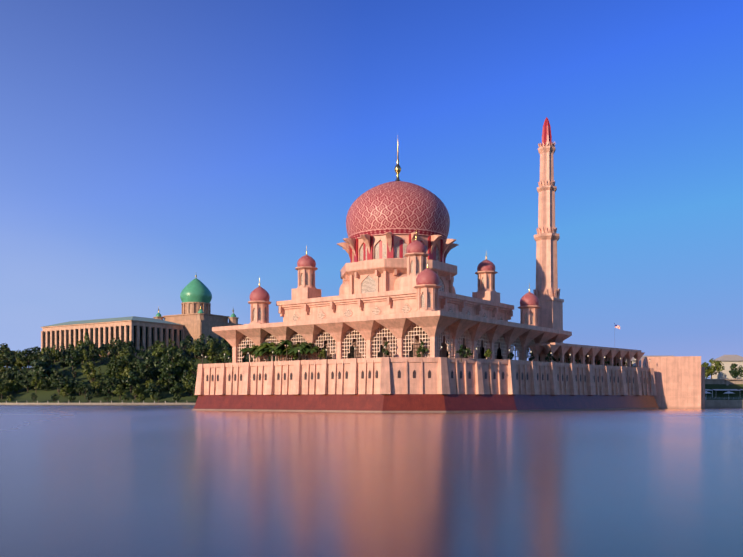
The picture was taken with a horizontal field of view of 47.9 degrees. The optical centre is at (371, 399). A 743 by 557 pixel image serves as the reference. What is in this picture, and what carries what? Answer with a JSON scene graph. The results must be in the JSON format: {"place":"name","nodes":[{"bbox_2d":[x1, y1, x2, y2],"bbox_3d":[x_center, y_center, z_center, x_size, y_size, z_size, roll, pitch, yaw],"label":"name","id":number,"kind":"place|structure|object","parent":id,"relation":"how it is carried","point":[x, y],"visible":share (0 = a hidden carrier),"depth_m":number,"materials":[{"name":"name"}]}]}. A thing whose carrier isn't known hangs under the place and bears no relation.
{"place":"outdoors","nodes":[
{"label":"outdoors","id":0,"kind":"place"},
{"bbox_2d":[0,405,742,556],"bbox_3d":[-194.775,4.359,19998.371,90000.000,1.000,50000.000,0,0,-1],"label":"lake water","id":1,"kind":"structure","parent":0,"point":[131,481],"depth_m":38.25,"materials":[{"name":"blue liquid"}]},
{"bbox_2d":[192,394,659,412],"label":"base plinth","id":2,"kind":"structure","parent":1,"relation":"on","point":[413,403],"depth_m":255.63,"materials":[{"name":"brown stone"}]},
{"bbox_2d":[641,356,704,408],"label":"wall","id":3,"kind":"structure","parent":1,"relation":"on","point":[680,382],"depth_m":327.31,"materials":[{"name":"stone"}]},
{"bbox_2d":[0,357,742,402],"bbox_3d":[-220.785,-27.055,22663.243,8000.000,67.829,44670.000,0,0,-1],"label":"ground","id":4,"kind":"structure","parent":0,"point":[42,394],"depth_m":579.49,"materials":[{"name":"green plant"}]},
{"bbox_2d":[0,343,14,358],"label":"hill tree","id":5,"kind":"object","parent":4,"relation":"on","point":[3,347],"visible":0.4,"depth_m":700.93,"materials":[{"name":"green plant"}]},
{"bbox_2d":[0,366,14,379],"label":"hill tree","id":6,"kind":"object","parent":4,"relation":"on","point":[4,375],"visible":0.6,"depth_m":603.98,"materials":[{"name":"green plant"}]},
{"bbox_2d":[0,352,15,367],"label":"hill tree","id":7,"kind":"object","parent":4,"relation":"on","point":[6,362],"visible":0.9,"depth_m":656.42,"materials":[{"name":"green plant"}]},
{"bbox_2d":[4,379,16,391],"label":"hill tree","id":8,"kind":"object","parent":4,"relation":"on","point":[10,386],"visible":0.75,"depth_m":582.61,"materials":[{"name":"green plant"}]},
{"bbox_2d":[8,366,24,379],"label":"hill tree","id":9,"kind":"object","parent":4,"relation":"on","point":[14,369],"visible":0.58,"depth_m":603.62,"materials":[{"name":"green plant"}]},
{"bbox_2d":[11,380,22,391],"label":"hill tree","id":10,"kind":"object","parent":4,"relation":"on","point":[15,383],"visible":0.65,"depth_m":585.97,"materials":[{"name":"green plant"}]},
{"bbox_2d":[14,356,27,370],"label":"hill tree","id":11,"kind":"object","parent":4,"relation":"on","point":[23,363],"visible":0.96,"depth_m":636.74,"materials":[{"name":"green plant"}]},
{"bbox_2d":[15,367,34,388],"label":"hill tree","id":12,"kind":"object","parent":4,"relation":"on","point":[20,374],"visible":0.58,"depth_m":592.76,"materials":[{"name":"green plant"}]},
{"bbox_2d":[18,377,33,392],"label":"hill tree","id":13,"kind":"object","parent":4,"relation":"on","point":[27,384],"visible":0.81,"depth_m":584.84,"materials":[{"name":"green plant"}]},
{"bbox_2d":[17,348,37,368],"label":"hill tree","id":14,"kind":"object","parent":4,"relation":"on","point":[26,354],"visible":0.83,"depth_m":645.20,"materials":[{"name":"green plant"}]},
{"bbox_2d":[31,376,43,389],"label":"hill tree","id":15,"kind":"object","parent":4,"relation":"on","point":[34,379],"visible":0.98,"depth_m":581.52,"materials":[{"name":"green plant"}]},
{"bbox_2d":[31,356,56,378],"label":"hill tree","id":16,"kind":"object","parent":4,"relation":"on","point":[44,368],"visible":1,"depth_m":594.04,"materials":[{"name":"green plant"}]},
{"bbox_2d":[45,349,55,360],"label":"hill tree","id":17,"kind":"object","parent":4,"relation":"on","point":[52,357],"visible":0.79,"depth_m":637.28,"materials":[{"name":"green plant"}]},
{"bbox_2d":[50,377,63,394],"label":"hill tree","id":18,"kind":"object","parent":4,"relation":"on","point":[57,384],"visible":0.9,"depth_m":575.21,"materials":[{"name":"green plant"}]},
{"bbox_2d":[48,370,66,391],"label":"hill tree","id":19,"kind":"object","parent":4,"relation":"on","point":[57,372],"visible":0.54,"depth_m":581.78,"materials":[{"name":"green plant"}]},
{"bbox_2d":[56,345,68,356],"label":"hill tree","id":20,"kind":"object","parent":4,"relation":"on","point":[61,353],"visible":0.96,"depth_m":642.82,"materials":[{"name":"green plant"}]},
{"bbox_2d":[58,356,68,371],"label":"hill tree","id":21,"kind":"object","parent":4,"relation":"on","point":[62,363],"visible":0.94,"depth_m":617.08,"materials":[{"name":"green plant"}]},
{"bbox_2d":[59,375,75,387],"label":"hill tree","id":22,"kind":"object","parent":4,"relation":"on","point":[71,379],"visible":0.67,"depth_m":578.34,"materials":[{"name":"green plant"}]},
{"bbox_2d":[65,350,80,370],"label":"hill tree","id":23,"kind":"object","parent":4,"relation":"on","point":[70,361],"visible":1,"depth_m":614.84,"materials":[{"name":"green plant"}]},
{"bbox_2d":[75,344,88,363],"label":"hill tree","id":24,"kind":"object","parent":4,"relation":"on","point":[81,347],"visible":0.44,"depth_m":631.79,"materials":[{"name":"green plant"}]},
{"bbox_2d":[77,348,89,363],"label":"hill tree","id":25,"kind":"object","parent":4,"relation":"on","point":[85,358],"visible":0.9,"depth_m":618.72,"materials":[{"name":"green plant"}]},
{"bbox_2d":[80,384,89,394],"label":"hill tree","id":26,"kind":"object","parent":4,"relation":"on","point":[85,387],"visible":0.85,"depth_m":571.85,"materials":[{"name":"green plant"}]},
{"bbox_2d":[76,335,95,349],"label":"hill tree","id":27,"kind":"object","parent":4,"relation":"on","point":[81,342],"visible":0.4,"depth_m":662.23,"materials":[{"name":"green plant"}]},
{"bbox_2d":[81,360,95,382],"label":"hill tree","id":28,"kind":"object","parent":4,"relation":"on","point":[88,370],"visible":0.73,"depth_m":596.60,"materials":[{"name":"green plant"}]},
{"bbox_2d":[87,366,97,384],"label":"hill tree","id":29,"kind":"object","parent":4,"relation":"on","point":[92,376],"visible":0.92,"depth_m":589.52,"materials":[{"name":"green plant"}]},
{"bbox_2d":[88,346,99,363],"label":"hill tree","id":30,"kind":"object","parent":4,"relation":"on","point":[96,350],"visible":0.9,"depth_m":627.98,"materials":[{"name":"green plant"}]},
{"bbox_2d":[90,385,99,394],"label":"hill tree","id":31,"kind":"object","parent":4,"relation":"on","point":[93,390],"visible":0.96,"depth_m":574.67,"materials":[{"name":"green plant"}]},
{"bbox_2d":[0,403,195,404],"bbox_3d":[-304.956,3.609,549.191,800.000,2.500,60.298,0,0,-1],"label":"promenade kerb","id":32,"kind":"structure","parent":4,"relation":"on","point":[97,403],"depth_m":548.06,"materials":[{"name":"concrete"}]},
{"bbox_2d":[97,350,107,363],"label":"hill tree","id":33,"kind":"object","parent":4,"relation":"on","point":[103,354],"visible":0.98,"depth_m":629.54,"materials":[{"name":"green plant"}]},
{"bbox_2d":[96,374,111,387],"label":"hill tree","id":34,"kind":"object","parent":4,"relation":"on","point":[105,377],"visible":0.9,"depth_m":583.47,"materials":[{"name":"green plant"}]},
{"bbox_2d":[101,384,114,394],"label":"hill tree","id":35,"kind":"object","parent":4,"relation":"on","point":[105,390],"visible":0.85,"depth_m":575.80,"materials":[{"name":"green plant"}]},
{"bbox_2d":[41,316,183,359],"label":"colonnaded building","id":36,"kind":"structure","parent":4,"relation":"on","point":[139,332],"depth_m":723.51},
{"bbox_2d":[106,355,118,371],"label":"hill tree","id":37,"kind":"object","parent":4,"relation":"on","point":[112,358],"visible":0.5,"depth_m":612.49,"materials":[{"name":"green plant"}]},
{"bbox_2d":[105,363,121,377],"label":"hill tree","id":38,"kind":"object","parent":4,"relation":"on","point":[109,371],"visible":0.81,"depth_m":595.25,"materials":[{"name":"green plant"}]},
{"bbox_2d":[106,376,121,387],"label":"hill tree","id":39,"kind":"object","parent":4,"relation":"on","point":[117,381],"visible":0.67,"depth_m":586.03,"materials":[{"name":"green plant"}]},
{"bbox_2d":[112,384,125,399],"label":"hill tree","id":40,"kind":"object","parent":4,"relation":"on","point":[118,391],"visible":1,"depth_m":572.25,"materials":[{"name":"green plant"}]},
{"bbox_2d":[115,366,130,386],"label":"hill tree","id":41,"kind":"object","parent":4,"relation":"on","point":[127,370],"visible":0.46,"depth_m":593.35,"materials":[{"name":"green plant"}]},
{"bbox_2d":[116,348,135,361],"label":"hill tree","id":42,"kind":"object","parent":4,"relation":"on","point":[124,353],"visible":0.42,"depth_m":621.39,"materials":[{"name":"green plant"}]},
{"bbox_2d":[117,354,135,370],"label":"hill tree","id":43,"kind":"object","parent":4,"relation":"on","point":[124,358],"visible":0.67,"depth_m":604.32,"materials":[{"name":"green plant"}]},
{"bbox_2d":[122,340,137,354],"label":"hill tree","id":44,"kind":"object","parent":4,"relation":"on","point":[131,343],"visible":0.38,"depth_m":656.41,"materials":[{"name":"green plant"}]},
{"bbox_2d":[120,370,140,391],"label":"hill tree","id":45,"kind":"object","parent":4,"relation":"on","point":[135,379],"visible":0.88,"depth_m":587.35,"materials":[{"name":"green plant"}]},
{"bbox_2d":[126,375,134,392],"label":"hill tree","id":46,"kind":"object","parent":4,"relation":"on","point":[130,383],"visible":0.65,"depth_m":586.51,"materials":[{"name":"green plant"}]},
{"bbox_2d":[132,362,146,385],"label":"hill tree","id":47,"kind":"object","parent":4,"relation":"on","point":[142,373],"visible":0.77,"depth_m":592.52,"materials":[{"name":"green plant"}]},
{"bbox_2d":[136,392,145,402],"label":"shore shrub","id":48,"kind":"object","parent":4,"relation":"on","point":[141,397],"visible":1,"depth_m":554.16,"materials":[{"name":"green plant"}]},
{"bbox_2d":[133,350,160,380],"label":"hill tree","id":49,"kind":"object","parent":4,"relation":"on","point":[147,357],"visible":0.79,"depth_m":602.37,"materials":[{"name":"green plant"}]},
{"bbox_2d":[144,383,158,399],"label":"hill tree","id":50,"kind":"object","parent":4,"relation":"on","point":[150,388],"visible":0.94,"depth_m":572.00,"materials":[{"name":"green plant"}]},
{"bbox_2d":[145,364,157,380],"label":"hill tree","id":51,"kind":"object","parent":4,"relation":"on","point":[152,369],"visible":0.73,"depth_m":601.82,"materials":[{"name":"green plant"}]},
{"bbox_2d":[147,340,166,362],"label":"hill tree","id":52,"kind":"object","parent":4,"relation":"on","point":[155,345],"visible":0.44,"depth_m":637.95,"materials":[{"name":"green plant"}]},
{"bbox_2d":[152,343,165,357],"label":"hill tree","id":53,"kind":"object","parent":4,"relation":"on","point":[160,349],"visible":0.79,"depth_m":627.98,"materials":[{"name":"green plant"}]},
{"bbox_2d":[160,366,175,389],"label":"hill tree","id":54,"kind":"object","parent":4,"relation":"on","point":[170,378],"visible":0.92,"depth_m":588.98,"materials":[{"name":"green plant"}]},
{"bbox_2d":[154,347,188,385],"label":"hill tree","id":55,"kind":"object","parent":4,"relation":"on","point":[175,355],"visible":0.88,"depth_m":595.13,"materials":[{"name":"green plant"}]},
{"bbox_2d":[171,381,182,393],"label":"hill tree","id":56,"kind":"object","parent":4,"relation":"on","point":[175,385],"visible":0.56,"depth_m":572.60,"materials":[{"name":"green plant"}]},
{"bbox_2d":[169,382,185,393],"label":"hill tree","id":57,"kind":"object","parent":4,"relation":"on","point":[178,390],"visible":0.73,"depth_m":573.80,"materials":[{"name":"green plant"}]},
{"bbox_2d":[172,352,190,380],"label":"hill tree","id":58,"kind":"object","parent":4,"relation":"on","point":[186,362],"visible":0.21,"depth_m":601.75,"materials":[{"name":"green plant"}]},
{"bbox_2d":[179,335,193,355],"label":"hill tree","id":59,"kind":"object","parent":4,"relation":"on","point":[187,342],"visible":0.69,"depth_m":666.00,"materials":[{"name":"green plant"}]},
{"bbox_2d":[187,357,197,375],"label":"hill tree","id":60,"kind":"object","parent":4,"relation":"on","point":[191,368],"visible":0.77,"depth_m":598.18,"materials":[{"name":"green plant"}]},
{"bbox_2d":[195,334,209,363],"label":"hill tree","id":61,"kind":"object","parent":4,"relation":"on","point":[201,348],"visible":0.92,"depth_m":627.65,"materials":[{"name":"green plant"}]},
{"bbox_2d":[163,302,242,357],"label":"building","id":62,"kind":"structure","parent":4,"relation":"on","point":[193,328],"depth_m":755.24,"materials":[{"name":"stone"}]},
{"bbox_2d":[153,313,238,323],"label":"small turrets","id":63,"kind":"object","parent":62,"relation":"on","point":[202,316],"visible":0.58,"depth_m":769.31,"materials":[{"name":"beige stone"}]},
{"bbox_2d":[156,275,235,316],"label":"perdana putra domes","id":64,"kind":"structure","parent":62,"relation":"on","point":[195,290],"depth_m":765.48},
{"bbox_2d":[206,342,214,363],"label":"hill tree","id":65,"kind":"object","parent":4,"relation":"on","point":[210,353],"visible":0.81,"depth_m":614.38,"materials":[{"name":"green plant"}]},
{"bbox_2d":[212,341,221,355],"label":"hill tree","id":66,"kind":"object","parent":4,"relation":"on","point":[216,346],"visible":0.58,"depth_m":638.52,"materials":[{"name":"green plant"}]},
{"bbox_2d":[215,343,229,353],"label":"hill tree","id":67,"kind":"object","parent":4,"relation":"on","point":[225,346],"visible":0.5,"depth_m":626.43,"materials":[{"name":"green plant"}]},
{"bbox_2d":[214,353,231,362],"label":"hill tree","id":68,"kind":"object","parent":4,"relation":"on","point":[226,359],"visible":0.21,"depth_m":604.30,"materials":[{"name":"green plant"}]},
{"bbox_2d":[626,355,742,378],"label":"bank pavilions","id":69,"kind":"object","parent":4,"relation":"on","point":[727,361],"visible":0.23,"depth_m":401.22,"materials":[{"name":"beige"}]},
{"bbox_2d":[701,358,724,378],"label":"tree","id":70,"kind":"object","parent":4,"relation":"on","point":[718,367],"visible":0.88,"depth_m":379.56,"materials":[{"name":"green plant"}]},
{"bbox_2d":[705,379,742,407],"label":"embankment","id":71,"kind":"structure","parent":4,"relation":"on","point":[723,403],"depth_m":351.84,"materials":[{"name":"concrete"}]},
{"bbox_2d":[705,389,742,396],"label":"bank awnings","id":72,"kind":"object","parent":71,"relation":"on","point":[728,390],"visible":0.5,"depth_m":361.91,"materials":[{"name":"white fabric"}]},
{"bbox_2d":[729,363,742,378],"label":"tree","id":73,"kind":"object","parent":4,"relation":"on","point":[734,371],"visible":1,"depth_m":372.72,"materials":[{"name":"green plant"}]},
{"bbox_2d":[0,0,742,378],"label":"sky","id":74,"kind":"structure","parent":0,"point":[148,147],"materials":[{"name":"blue"}]},
{"bbox_2d":[290,326,502,360],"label":"lattice screen","id":75,"kind":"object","parent":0,"point":[354,353],"depth_m":272.20,"materials":[{"name":"beige stone"}]},
{"bbox_2d":[195,357,656,394],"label":"perimeter wall","id":76,"kind":"structure","parent":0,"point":[412,375],"depth_m":258.18,"materials":[{"name":"beige stone"}]},
{"bbox_2d":[212,310,571,362],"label":"roof canopy","id":77,"kind":"object","parent":76,"relation":"on","point":[433,325],"visible":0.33,"depth_m":260.61,"materials":[{"name":"beige stone"}]},
{"bbox_2d":[244,300,270,324],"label":"turret","id":78,"kind":"object","parent":77,"relation":"on","point":[259,312],"visible":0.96,"depth_m":288.77,"materials":[{"name":"pink stone"}]},
{"bbox_2d":[250,287,269,300],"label":"small dome","id":79,"kind":"structure","parent":78,"relation":"on","point":[260,293],"depth_m":288.43,"materials":[{"name":"pink"}]},
{"bbox_2d":[276,288,513,321],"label":"parapet wall","id":80,"kind":"structure","parent":77,"relation":"on","point":[377,303],"depth_m":276.24,"materials":[{"name":"pink stone"}]},
{"bbox_2d":[292,266,320,299],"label":"turret","id":81,"kind":"object","parent":80,"relation":"on","point":[305,288],"visible":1,"depth_m":291.22,"materials":[{"name":"pink stone"}]},
{"bbox_2d":[297,255,315,266],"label":"small dome","id":82,"kind":"structure","parent":81,"relation":"on","point":[305,260],"depth_m":291.02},
{"bbox_2d":[339,258,456,294],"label":"upper building tier","id":83,"kind":"object","parent":80,"relation":"on","point":[377,275],"visible":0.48,"depth_m":283.81,"materials":[{"name":"pink stone"}]},
{"bbox_2d":[337,232,457,262],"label":"dome drum","id":84,"kind":"object","parent":83,"relation":"on","point":[387,245],"visible":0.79,"depth_m":284.58,"materials":[{"name":"pink stone"}]},
{"bbox_2d":[346,181,449,238],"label":"main dome","id":85,"kind":"structure","parent":84,"relation":"on","point":[398,207],"depth_m":283.33,"materials":[{"name":"pink tile"}]},
{"bbox_2d":[394,142,400,180],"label":"finial","id":86,"kind":"object","parent":85,"relation":"on","point":[397,168],"visible":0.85,"depth_m":297.96,"materials":[{"name":"gold metal"}]},
{"bbox_2d":[400,252,428,289],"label":"turret","id":87,"kind":"object","parent":80,"relation":"on","point":[416,263],"visible":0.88,"depth_m":263.98,"materials":[{"name":"pink stone"}]},
{"bbox_2d":[406,240,426,252],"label":"small dome","id":88,"kind":"structure","parent":87,"relation":"on","point":[416,246],"depth_m":263.65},
{"bbox_2d":[472,271,499,302],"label":"turret","id":89,"kind":"object","parent":80,"relation":"on","point":[486,286],"visible":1,"depth_m":300.88,"materials":[{"name":"pink stone"}]},
{"bbox_2d":[477,260,494,270],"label":"small dome","id":90,"kind":"structure","parent":89,"relation":"on","point":[486,265],"depth_m":300.81,"materials":[{"name":"pink"}]},
{"bbox_2d":[410,284,441,312],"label":"turret","id":91,"kind":"object","parent":77,"relation":"on","point":[427,297],"visible":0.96,"depth_m":247.71,"materials":[{"name":"pink stone"}]},
{"bbox_2d":[416,268,438,284],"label":"small dome","id":92,"kind":"structure","parent":91,"relation":"on","point":[427,276],"depth_m":247.44,"materials":[{"name":"pink"}]},
{"bbox_2d":[237,323,547,362],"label":"arches","id":93,"kind":"structure","parent":76,"relation":"on","point":[486,344],"depth_m":261.28,"materials":[{"name":"beige stone"}]},
{"bbox_2d":[201,345,649,366],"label":"terrace lanterns","id":94,"kind":"object","parent":76,"relation":"on","point":[441,354],"visible":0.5,"depth_m":272.96,"materials":[{"name":"grey metal"}]},
{"bbox_2d":[456,345,465,361],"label":"terrace tree","id":95,"kind":"object","parent":76,"relation":"on","point":[461,352],"visible":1,"depth_m":241.39,"materials":[{"name":"green plant"}]},
{"bbox_2d":[518,305,540,326],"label":"turret","id":96,"kind":"object","parent":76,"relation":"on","point":[528,314],"visible":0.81,"depth_m":303.54,"materials":[{"name":"pink stone"}]},
{"bbox_2d":[520,292,538,305],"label":"small dome","id":97,"kind":"structure","parent":96,"relation":"on","point":[529,298],"depth_m":303.20,"materials":[{"name":"pink"}]},
{"bbox_2d":[528,342,644,366],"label":"arcade","id":98,"kind":"object","parent":76,"relation":"on","point":[561,351],"visible":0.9,"depth_m":301.79},
{"label":"mosque terrace floor","id":99,"kind":"structure","parent":0,"visible":0},
{"bbox_2d":[240,348,258,361],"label":"terrace palm","id":100,"kind":"object","parent":99,"relation":"on","point":[245,351],"visible":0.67,"depth_m":279.39,"materials":[{"name":"green plant"}]},
{"bbox_2d":[256,342,275,360],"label":"terrace palm","id":101,"kind":"object","parent":99,"relation":"on","point":[262,346],"visible":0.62,"depth_m":273.77,"materials":[{"name":"green plant"}]},
{"bbox_2d":[275,340,294,360],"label":"terrace palm","id":102,"kind":"object","parent":99,"relation":"on","point":[286,343],"visible":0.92,"depth_m":266.47,"materials":[{"name":"green plant"}]},
{"bbox_2d":[287,346,309,354],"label":"terrace palm","id":103,"kind":"object","parent":99,"relation":"on","point":[294,350],"visible":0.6,"depth_m":263.30,"materials":[{"name":"green plant"}]},
{"bbox_2d":[290,343,311,359],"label":"terrace palm","id":104,"kind":"object","parent":99,"relation":"on","point":[303,346],"visible":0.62,"depth_m":264.33,"materials":[{"name":"green plant"}]},
{"bbox_2d":[301,346,320,359],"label":"terrace palm","id":105,"kind":"object","parent":99,"relation":"on","point":[315,349],"visible":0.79,"depth_m":263.92,"materials":[{"name":"green plant"}]},
{"bbox_2d":[416,341,427,356],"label":"terrace tree","id":106,"kind":"object","parent":99,"relation":"on","point":[423,350],"visible":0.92,"depth_m":242.24,"materials":[{"name":"green plant"}]},
{"bbox_2d":[530,141,563,357],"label":"minaret","id":107,"kind":"object","parent":99,"relation":"on","point":[546,291],"visible":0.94,"depth_m":330.40,"materials":[{"name":"pink stone"}]},
{"bbox_2d":[542,117,551,145],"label":"minaret spire","id":108,"kind":"structure","parent":107,"relation":"on","point":[546,134],"depth_m":332.11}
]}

